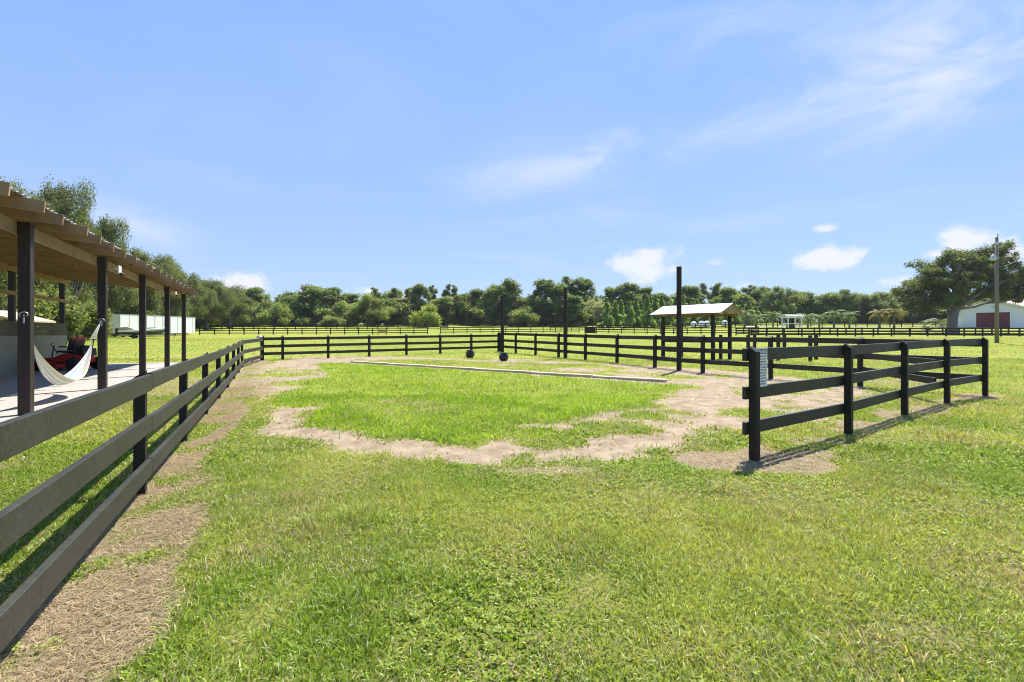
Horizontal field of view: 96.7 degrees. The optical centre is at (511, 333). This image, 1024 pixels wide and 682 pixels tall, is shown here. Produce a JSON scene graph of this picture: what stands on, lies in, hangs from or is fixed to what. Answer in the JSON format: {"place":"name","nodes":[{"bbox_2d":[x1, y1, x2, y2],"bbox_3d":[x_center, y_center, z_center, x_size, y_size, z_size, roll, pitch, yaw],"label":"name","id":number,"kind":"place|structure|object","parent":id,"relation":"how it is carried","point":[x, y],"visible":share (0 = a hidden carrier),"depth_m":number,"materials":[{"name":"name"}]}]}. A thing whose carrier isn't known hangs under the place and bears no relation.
{"place":"outdoors","nodes":[
{"label":"outdoors","id":0,"kind":"place"},
{"bbox_2d":[0,323,1023,681],"bbox_3d":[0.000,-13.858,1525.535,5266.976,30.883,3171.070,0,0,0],"label":"ground","id":1,"kind":"structure","parent":0,"point":[714,385],"depth_m":3.94,"materials":[{"name":"plant"}]},
{"bbox_2d":[0,175,34,320],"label":"oak tree","id":2,"kind":"object","parent":1,"relation":"on","point":[4,286],"visible":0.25,"depth_m":41.90,"materials":[{"name":"green plant"}]},
{"bbox_2d":[0,310,55,344],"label":"shed","id":3,"kind":"structure","parent":1,"relation":"on","point":[3,314],"depth_m":34.24,"materials":[{"name":"metal"}]},
{"bbox_2d":[3,174,52,292],"bbox_3d":[-52.068,-7.480,44.918,11.059,17.887,10.235,0,0,17],"label":"oak tree","id":4,"kind":"object","parent":1,"relation":"on","point":[39,282],"visible":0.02,"depth_m":46.88,"materials":[{"name":"green plant"}]},
{"bbox_2d":[8,176,75,302],"bbox_3d":[-53.084,-7.819,50.320,9.317,18.290,9.231,0,0,-18],"label":"oak tree","id":5,"kind":"object","parent":1,"relation":"on","point":[48,205],"visible":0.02,"depth_m":50.79,"materials":[{"name":"green plant"}]},
{"bbox_2d":[16,282,90,339],"bbox_3d":[-47.797,-1.950,46.069,6.757,6.794,7.558,0,0,-4],"label":"shrub","id":6,"kind":"object","parent":1,"relation":"on","point":[75,318],"visible":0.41,"depth_m":46.81,"materials":[{"name":"green plant"}]},
{"bbox_2d":[38,174,106,307],"bbox_3d":[-54.658,-9.047,55.959,7.410,20.578,7.634,0,0,-16],"label":"oak tree","id":7,"kind":"object","parent":1,"relation":"on","point":[62,199],"visible":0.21,"depth_m":55.45,"materials":[{"name":"green plant"}]},
{"bbox_2d":[0,362,179,421],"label":"concrete slab","id":8,"kind":"structure","parent":1,"relation":"on","point":[47,393],"depth_m":12.37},
{"bbox_2d":[34,331,96,370],"bbox_3d":[-17.621,0.684,18.082,2.160,1.522,1.240,0,0,8],"label":"ride on mower","id":9,"kind":"object","parent":8,"relation":"on","point":[71,356],"visible":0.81,"depth_m":17.76,"materials":[{"name":"metal"}]},
{"bbox_2d":[0,181,197,415],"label":"open barn","id":10,"kind":"structure","parent":8,"relation":"on","point":[39,240],"depth_m":11.75,"materials":[{"name":"wood"}]},
{"bbox_2d":[66,295,116,339],"bbox_3d":[-49.108,-1.646,51.915,6.122,5.369,5.390,0,0,-29],"label":"shrub","id":11,"kind":"object","parent":1,"relation":"on","point":[90,325],"visible":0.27,"depth_m":51.36,"materials":[{"name":"green plant"}]},
{"bbox_2d":[81,213,138,312],"bbox_3d":[-57.719,-7.752,63.846,9.219,17.579,9.962,0,0,18],"label":"oak tree","id":12,"kind":"object","parent":1,"relation":"on","point":[118,296],"visible":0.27,"depth_m":63.42,"materials":[{"name":"green plant"}]},
{"bbox_2d":[0,338,262,652],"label":"board fence","id":13,"kind":"object","parent":1,"relation":"on","point":[20,517],"visible":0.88,"depth_m":2.94,"materials":[{"name":"wood"}]},
{"bbox_2d":[110,302,161,335],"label":"shrub","id":14,"kind":"object","parent":1,"relation":"on","point":[147,311],"visible":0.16,"depth_m":71.43,"materials":[{"name":"green plant"}]},
{"bbox_2d":[110,243,165,314],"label":"oak tree","id":15,"kind":"object","parent":1,"relation":"on","point":[153,296],"visible":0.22,"depth_m":72.38,"materials":[{"name":"green plant"}]},
{"bbox_2d":[118,334,176,337],"bbox_3d":[-45.778,0.357,57.323,5.702,0.502,1.687,0,0,-30],"label":"boat trailer","id":16,"kind":"object","parent":1,"relation":"on","point":[137,336],"visible":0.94,"depth_m":56.93,"materials":[{"name":"metal"}]},
{"bbox_2d":[115,327,163,334],"bbox_3d":[-46.296,-0.323,57.024,5.225,1.117,1.702,0,0,-30],"label":"motor boat","id":17,"kind":"object","parent":16,"relation":"on","point":[131,330],"visible":0.74,"depth_m":56.19,"materials":[{"name":"white paint"}]},
{"bbox_2d":[36,288,266,335],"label":"woodland undergrowth","id":18,"kind":"object","parent":1,"relation":"on","point":[213,322],"visible":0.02,"depth_m":124.69,"materials":[{"name":"green plant"}]},
{"bbox_2d":[109,314,194,336],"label":"box trailer","id":19,"kind":"object","parent":1,"relation":"on","point":[127,320],"visible":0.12,"depth_m":66.04,"materials":[{"name":"white paint"}]},
{"bbox_2d":[129,246,192,316],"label":"oak tree","id":20,"kind":"object","parent":1,"relation":"on","point":[170,265],"visible":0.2,"depth_m":84.92,"materials":[{"name":"green plant"}]},
{"bbox_2d":[161,265,217,319],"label":"oak tree","id":21,"kind":"object","parent":1,"relation":"on","point":[198,307],"visible":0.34,"depth_m":96.16,"materials":[{"name":"green plant"}]},
{"bbox_2d":[196,276,240,329],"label":"oak tree","id":22,"kind":"object","parent":1,"relation":"on","point":[220,307],"visible":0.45,"depth_m":107.56,"materials":[{"name":"green plant"}]},
{"bbox_2d":[209,283,259,327],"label":"oak tree","id":23,"kind":"object","parent":1,"relation":"on","point":[234,314],"visible":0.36,"depth_m":122.19,"materials":[{"name":"green plant"}]},
{"bbox_2d":[237,287,272,316],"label":"broadleaf tree","id":24,"kind":"object","parent":1,"relation":"on","point":[253,294],"visible":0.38,"depth_m":148.26,"materials":[{"name":"green plant"}]},
{"bbox_2d":[252,303,294,326],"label":"shrub","id":25,"kind":"object","parent":1,"relation":"on","point":[284,316],"visible":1,"depth_m":136.24,"materials":[{"name":"green plant"}]},
{"bbox_2d":[290,284,331,324],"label":"broadleaf tree","id":26,"kind":"object","parent":1,"relation":"on","point":[306,299],"visible":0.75,"depth_m":146.90,"materials":[{"name":"green plant"}]},
{"bbox_2d":[199,327,427,334],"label":"paddock fence","id":27,"kind":"object","parent":1,"relation":"on","point":[316,330],"visible":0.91,"depth_m":81.90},
{"bbox_2d":[211,324,447,329],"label":"paddock fence","id":28,"kind":"object","parent":1,"relation":"on","point":[326,326],"visible":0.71,"depth_m":110.54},
{"bbox_2d":[313,286,347,320],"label":"broadleaf tree","id":29,"kind":"object","parent":1,"relation":"on","point":[332,294],"visible":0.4,"depth_m":150.37,"materials":[{"name":"green plant"}]},
{"bbox_2d":[317,315,346,325],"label":"shrub","id":30,"kind":"object","parent":1,"relation":"on","point":[328,320],"visible":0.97,"depth_m":133.52,"materials":[{"name":"green plant"}]},
{"bbox_2d":[338,292,361,324],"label":"broadleaf tree","id":31,"kind":"object","parent":1,"relation":"on","point":[352,298],"visible":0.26,"depth_m":156.13,"materials":[{"name":"green plant"}]},
{"bbox_2d":[350,290,398,325],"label":"oak tree","id":32,"kind":"object","parent":1,"relation":"on","point":[365,303],"visible":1,"depth_m":137.52,"materials":[{"name":"green plant"}]},
{"bbox_2d":[261,333,500,359],"bbox_3d":[-6.686,0.770,26.908,14.342,1.524,0.186,0,0,-35],"label":"board fence","id":33,"kind":"object","parent":1,"relation":"on","point":[406,349],"visible":0.88,"depth_m":25.86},
{"bbox_2d":[391,297,415,325],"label":"broadleaf tree","id":34,"kind":"object","parent":1,"relation":"on","point":[401,300],"visible":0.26,"depth_m":150.43,"materials":[{"name":"green plant"}]},
{"bbox_2d":[407,283,432,313],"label":"broadleaf tree","id":35,"kind":"object","parent":1,"relation":"on","point":[418,292],"visible":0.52,"depth_m":154.02,"materials":[{"name":"green plant"}]},
{"bbox_2d":[408,303,442,325],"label":"shrub","id":36,"kind":"object","parent":1,"relation":"on","point":[428,313],"visible":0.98,"depth_m":132.88,"materials":[{"name":"green plant"}]},
{"bbox_2d":[430,296,458,325],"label":"broadleaf tree","id":37,"kind":"object","parent":1,"relation":"on","point":[440,303],"visible":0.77,"depth_m":148.00,"materials":[{"name":"green plant"}]},
{"bbox_2d":[446,293,473,325],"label":"broadleaf tree","id":38,"kind":"object","parent":1,"relation":"on","point":[461,317],"visible":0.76,"depth_m":150.26,"materials":[{"name":"green plant"}]},
{"bbox_2d":[468,288,486,324],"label":"broadleaf tree","id":39,"kind":"object","parent":1,"relation":"on","point":[477,293],"visible":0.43,"depth_m":153.80,"materials":[{"name":"green plant"}]},
{"bbox_2d":[477,284,511,325],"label":"broadleaf tree","id":40,"kind":"object","parent":1,"relation":"on","point":[492,296],"visible":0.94,"depth_m":144.40,"materials":[{"name":"green plant"}]},
{"bbox_2d":[501,296,503,351],"bbox_3d":[-0.637,-0.524,30.200,0.164,3.950,0.164,0,0,30],"label":"pole","id":41,"kind":"object","parent":1,"relation":"on","point":[502,323],"visible":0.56,"depth_m":30.14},
{"bbox_2d":[474,368,530,373],"bbox_3d":[-0.304,1.427,17.251,2.390,0.123,0.620,0,0,32],"label":"landscape timber","id":42,"kind":"object","parent":1,"relation":"on","point":[503,370],"visible":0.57,"depth_m":16.96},
{"bbox_2d":[0,383,1019,681],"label":"dry straw","id":43,"kind":"object","parent":1,"relation":"on","point":[130,599],"visible":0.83,"depth_m":2.73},
{"bbox_2d":[440,326,579,333],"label":"paddock fence","id":44,"kind":"object","parent":1,"relation":"on","point":[518,329],"visible":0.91,"depth_m":88.56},
{"bbox_2d":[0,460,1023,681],"bbox_3d":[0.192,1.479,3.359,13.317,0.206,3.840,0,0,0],"label":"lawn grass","id":45,"kind":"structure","parent":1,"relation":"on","point":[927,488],"depth_m":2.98,"materials":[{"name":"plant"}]},
{"bbox_2d":[0,396,1023,681],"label":"weeds","id":46,"kind":"object","parent":1,"relation":"on","point":[414,614],"visible":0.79,"depth_m":4.48,"materials":[{"name":"plant"}]},
{"bbox_2d":[1,392,1023,470],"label":"lawn grass","id":47,"kind":"structure","parent":1,"relation":"on","point":[496,402],"depth_m":7.13,"materials":[{"name":"plant"}]},
{"bbox_2d":[496,277,528,325],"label":"broadleaf tree","id":48,"kind":"object","parent":1,"relation":"on","point":[513,297],"visible":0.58,"depth_m":147.65,"materials":[{"name":"green plant"}]},
{"bbox_2d":[507,306,541,326],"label":"shrub","id":49,"kind":"object","parent":1,"relation":"on","point":[520,317],"visible":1,"depth_m":138.13,"materials":[{"name":"green plant"}]},
{"bbox_2d":[40,337,1023,358],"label":"lawn grass","id":50,"kind":"structure","parent":1,"relation":"on","point":[592,339],"depth_m":37.53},
{"bbox_2d":[526,278,558,325],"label":"broadleaf tree","id":51,"kind":"object","parent":1,"relation":"on","point":[536,298],"visible":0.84,"depth_m":145.30,"materials":[{"name":"green plant"}]},
{"bbox_2d":[541,282,571,324],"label":"broadleaf tree","id":52,"kind":"object","parent":1,"relation":"on","point":[558,288],"visible":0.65,"depth_m":143.75,"materials":[{"name":"green plant"}]},
{"bbox_2d":[528,371,594,377],"bbox_3d":[1.745,1.445,15.975,2.390,0.122,0.620,0,0,32],"label":"landscape timber","id":53,"kind":"object","parent":1,"relation":"on","point":[565,374],"visible":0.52,"depth_m":15.68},
{"bbox_2d":[563,287,566,357],"bbox_3d":[2.877,-0.471,24.500,0.164,4.000,0.164,0,0,30],"label":"pole","id":54,"kind":"object","parent":1,"relation":"on","point":[564,322],"visible":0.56,"depth_m":24.43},
{"bbox_2d":[108,357,1023,397],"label":"lawn grass","id":55,"kind":"structure","parent":1,"relation":"on","point":[1008,361],"depth_m":15.22,"materials":[{"name":"plant"}]},
{"bbox_2d":[560,276,588,324],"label":"pine tree","id":56,"kind":"object","parent":1,"relation":"on","point":[571,284],"visible":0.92,"depth_m":148.57,"materials":[{"name":"green plant"}]},
{"bbox_2d":[558,295,591,324],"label":"broadleaf tree","id":57,"kind":"object","parent":1,"relation":"on","point":[573,305],"visible":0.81,"depth_m":140.12,"materials":[{"name":"green plant"}]},
{"bbox_2d":[217,295,936,326],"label":"woodland undergrowth","id":58,"kind":"object","parent":1,"relation":"on","point":[342,307],"visible":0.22,"depth_m":146.68,"materials":[{"name":"green plant"}]},
{"bbox_2d":[573,276,600,324],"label":"broadleaf tree","id":59,"kind":"object","parent":1,"relation":"on","point":[586,284],"visible":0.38,"depth_m":150.04,"materials":[{"name":"green plant"}]},
{"bbox_2d":[583,298,611,323],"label":"bare tree","id":60,"kind":"object","parent":1,"relation":"on","point":[597,309],"visible":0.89,"depth_m":133.48,"materials":[{"name":"plant"}]},
{"bbox_2d":[224,288,972,324],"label":"distant woods","id":61,"kind":"object","parent":1,"relation":"on","point":[383,295],"visible":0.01,"depth_m":173.58,"materials":[{"name":"green plant"}]},
{"bbox_2d":[596,297,614,326],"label":"young pine","id":62,"kind":"object","parent":1,"relation":"on","point":[608,319],"visible":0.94,"depth_m":123.42,"materials":[{"name":"green plant"}]},
{"bbox_2d":[597,286,625,312],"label":"broadleaf tree","id":63,"kind":"object","parent":1,"relation":"on","point":[611,292],"visible":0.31,"depth_m":155.94,"materials":[{"name":"green plant"}]},
{"bbox_2d":[610,300,622,326],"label":"young pine","id":64,"kind":"object","parent":1,"relation":"on","point":[615,315],"visible":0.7,"depth_m":127.59,"materials":[{"name":"green plant"}]},
{"bbox_2d":[610,281,643,313],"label":"broadleaf tree","id":65,"kind":"object","parent":1,"relation":"on","point":[625,290],"visible":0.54,"depth_m":153.35,"materials":[{"name":"green plant"}]},
{"bbox_2d":[621,301,635,326],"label":"young pine","id":66,"kind":"object","parent":1,"relation":"on","point":[629,319],"visible":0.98,"depth_m":124.53,"materials":[{"name":"green plant"}]},
{"bbox_2d":[591,375,669,381],"bbox_3d":[3.796,1.466,14.701,2.390,0.116,0.620,0,0,32],"label":"landscape timber","id":67,"kind":"object","parent":1,"relation":"on","point":[634,378],"visible":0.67,"depth_m":14.38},
{"bbox_2d":[631,297,641,326],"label":"young pine","id":68,"kind":"object","parent":1,"relation":"on","point":[636,306],"visible":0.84,"depth_m":128.40,"materials":[{"name":"green plant"}]},
{"bbox_2d":[632,286,653,312],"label":"broadleaf tree","id":69,"kind":"object","parent":1,"relation":"on","point":[646,291],"visible":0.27,"depth_m":156.04,"materials":[{"name":"green plant"}]},
{"bbox_2d":[639,295,656,326],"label":"young pine","id":70,"kind":"object","parent":1,"relation":"on","point":[646,319],"visible":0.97,"depth_m":125.37,"materials":[{"name":"green plant"}]},
{"bbox_2d":[550,321,754,329],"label":"paddock fence","id":71,"kind":"object","parent":1,"relation":"on","point":[695,325],"visible":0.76,"depth_m":106.11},
{"bbox_2d":[652,294,660,326],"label":"young pine","id":72,"kind":"object","parent":1,"relation":"on","point":[655,303],"visible":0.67,"depth_m":129.54,"materials":[{"name":"green plant"}]},
{"bbox_2d":[596,327,758,333],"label":"paddock fence","id":73,"kind":"object","parent":1,"relation":"on","point":[673,330],"visible":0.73,"depth_m":84.03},
{"bbox_2d":[676,266,681,370],"bbox_3d":[6.406,-0.466,17.450,0.164,4.180,0.164,0,0,30],"label":"pole","id":74,"kind":"object","parent":1,"relation":"on","point":[678,318],"visible":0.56,"depth_m":17.38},
{"bbox_2d":[671,284,708,322],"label":"broadleaf tree","id":75,"kind":"object","parent":1,"relation":"on","point":[689,292],"visible":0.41,"depth_m":157.30,"materials":[{"name":"green plant"}]},
{"bbox_2d":[650,303,743,359],"bbox_3d":[9.594,0.025,23.720,2.870,3.030,3.719,0,0,-43],"label":"field shelter","id":76,"kind":"object","parent":1,"relation":"on","point":[728,310],"visible":0.69,"depth_m":23.23,"materials":[{"name":"metal"}]},
{"bbox_2d":[707,282,722,300],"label":"pine tree","id":77,"kind":"object","parent":1,"relation":"on","point":[715,288],"visible":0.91,"depth_m":164.14,"materials":[{"name":"green plant"}]},
{"bbox_2d":[711,286,745,306],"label":"broadleaf tree","id":78,"kind":"object","parent":1,"relation":"on","point":[728,290],"visible":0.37,"depth_m":156.25,"materials":[{"name":"green plant"}]},
{"bbox_2d":[497,332,981,386],"bbox_3d":[4.917,0.762,20.837,0.868,1.696,23.496,0,0,-32],"label":"board fence","id":79,"kind":"object","parent":1,"relation":"on","point":[703,350],"visible":0.83,"depth_m":16.58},
{"bbox_2d":[862,353,936,382],"bbox_3d":[9.638,0.837,11.465,0.045,0.587,2.943,0,0,12],"label":"board fence","id":80,"kind":"object","parent":79,"relation":"attached to","point":[917,378],"visible":0.63,"depth_m":10.86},
{"bbox_2d":[731,294,757,311],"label":"broadleaf tree","id":81,"kind":"object","parent":1,"relation":"on","point":[740,299],"visible":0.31,"depth_m":148.57,"materials":[{"name":"green plant"}]},
{"bbox_2d":[749,286,774,321],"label":"broadleaf tree","id":82,"kind":"object","parent":1,"relation":"on","point":[758,291],"visible":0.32,"depth_m":156.02,"materials":[{"name":"green plant"}]},
{"bbox_2d":[719,335,817,360],"bbox_3d":[13.319,0.762,23.701,4.958,1.389,1.803,0,0,14],"label":"corral panel","id":83,"kind":"object","parent":1,"relation":"on","point":[754,345],"visible":0.29,"depth_m":23.54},
{"bbox_2d":[759,286,808,323],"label":"oak tree","id":84,"kind":"object","parent":1,"relation":"on","point":[778,302],"visible":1,"depth_m":136.15,"materials":[{"name":"green plant"}]},
{"bbox_2d":[779,314,804,327],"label":"pergola","id":85,"kind":"object","parent":1,"relation":"on","point":[794,325],"visible":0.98,"depth_m":93.20,"materials":[{"name":"white paint"}]},
{"bbox_2d":[784,291,821,321],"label":"broadleaf tree","id":86,"kind":"object","parent":1,"relation":"on","point":[803,309],"visible":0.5,"depth_m":149.87,"materials":[{"name":"green plant"}]},
{"bbox_2d":[798,313,818,327],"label":"palm tree","id":87,"kind":"object","parent":1,"relation":"on","point":[808,318],"visible":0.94,"depth_m":96.79,"materials":[{"name":"green plant"}]},
{"bbox_2d":[802,292,851,321],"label":"oak tree","id":88,"kind":"object","parent":1,"relation":"on","point":[824,307],"visible":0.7,"depth_m":147.58,"materials":[{"name":"green plant"}]},
{"bbox_2d":[823,310,844,327],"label":"palm tree","id":89,"kind":"object","parent":1,"relation":"on","point":[834,313],"visible":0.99,"depth_m":97.82,"materials":[{"name":"green plant"}]},
{"bbox_2d":[816,289,861,321],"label":"oak tree","id":90,"kind":"object","parent":1,"relation":"on","point":[848,297],"visible":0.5,"depth_m":146.87,"materials":[{"name":"green plant"}]},
{"bbox_2d":[755,322,935,326],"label":"paddock fence","id":91,"kind":"object","parent":1,"relation":"on","point":[855,324],"visible":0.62,"depth_m":101.70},
{"bbox_2d":[846,293,876,321],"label":"broadleaf tree","id":92,"kind":"object","parent":1,"relation":"on","point":[863,320],"visible":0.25,"depth_m":150.18,"materials":[{"name":"green plant"}]},
{"bbox_2d":[742,337,988,460],"bbox_3d":[7.086,0.886,8.264,10.344,1.588,0.274,0,0,-33],"label":"board fence","id":93,"kind":"object","parent":1,"relation":"on","point":[755,425],"visible":0.86,"depth_m":6.81,"materials":[{"name":"wood"}]},
{"bbox_2d":[756,348,766,386],"bbox_3d":[3.042,0.417,5.574,0.320,0.475,0.006,0,0,-33],"label":"warning sign","id":94,"kind":"object","parent":93,"relation":"attached to","point":[763,366],"visible":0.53,"depth_m":5.61,"materials":[{"name":"metal"}]},
{"bbox_2d":[851,291,907,323],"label":"oak tree","id":95,"kind":"object","parent":1,"relation":"on","point":[880,299],"visible":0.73,"depth_m":144.20,"materials":[{"name":"green plant"}]},
{"bbox_2d":[735,327,1023,334],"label":"paddock fence","id":96,"kind":"object","parent":1,"relation":"on","point":[736,331],"visible":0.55,"depth_m":72.62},
{"bbox_2d":[868,309,890,327],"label":"palm tree","id":97,"kind":"object","parent":1,"relation":"on","point":[879,315],"visible":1,"depth_m":94.81,"materials":[{"name":"green plant"}]},
{"bbox_2d":[748,328,1023,336],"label":"paddock fence","id":98,"kind":"object","parent":1,"relation":"on","point":[1019,331],"visible":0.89,"depth_m":65.03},
{"bbox_2d":[883,308,908,327],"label":"palm tree","id":99,"kind":"object","parent":1,"relation":"on","point":[894,313],"visible":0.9,"depth_m":93.82,"materials":[{"name":"green plant"}]},
{"bbox_2d":[884,296,920,321],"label":"broadleaf tree","id":100,"kind":"object","parent":1,"relation":"on","point":[911,316],"visible":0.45,"depth_m":147.46,"materials":[{"name":"green plant"}]},
{"bbox_2d":[909,307,946,321],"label":"broadleaf tree","id":101,"kind":"object","parent":1,"relation":"on","point":[935,315],"visible":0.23,"depth_m":147.00,"materials":[{"name":"green plant"}]},
{"bbox_2d":[918,318,966,327],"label":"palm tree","id":102,"kind":"object","parent":1,"relation":"on","point":[940,324],"visible":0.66,"depth_m":92.39,"materials":[{"name":"green plant"}]},
{"bbox_2d":[888,239,1023,332],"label":"live oak","id":103,"kind":"object","parent":1,"relation":"on","point":[963,278],"visible":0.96,"depth_m":78.30,"materials":[{"name":"green plant"}]},
{"bbox_2d":[958,301,1023,327],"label":"white barn","id":104,"kind":"structure","parent":1,"relation":"on","point":[1011,315],"depth_m":96.07,"materials":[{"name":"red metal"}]},
{"bbox_2d":[976,312,1009,327],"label":"door","id":105,"kind":"structure","parent":104,"relation":"in","point":[983,320],"depth_m":96.08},
{"bbox_2d":[989,234,998,342],"bbox_3d":[46.528,-4.206,43.825,1.061,10.864,0.599,0,0,-6],"label":"utility pole","id":106,"kind":"object","parent":1,"relation":"on","point":[995,257],"visible":0.97,"depth_m":43.89,"materials":[{"name":"wood"}]},
{"bbox_2d":[0,0,1023,322],"label":"sky","id":107,"kind":"structure","parent":0,"point":[820,147],"materials":[{"name":"blue"}]},
{"bbox_3d":[-10.556,-0.281,11.710,0.127,0.204,0.040,0,0,-28],"label":"wall hook","id":108,"kind":"object","parent":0,"visible":0},
{"bbox_2d":[34,321,100,384],"bbox_3d":[-9.720,0.393,9.905,0.403,1.472,3.998,0,0,-28],"label":"hammock","id":109,"kind":"object","parent":108,"relation":"hanging from","point":[78,371],"visible":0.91,"depth_m":9.73,"materials":[{"name":"fabric"}]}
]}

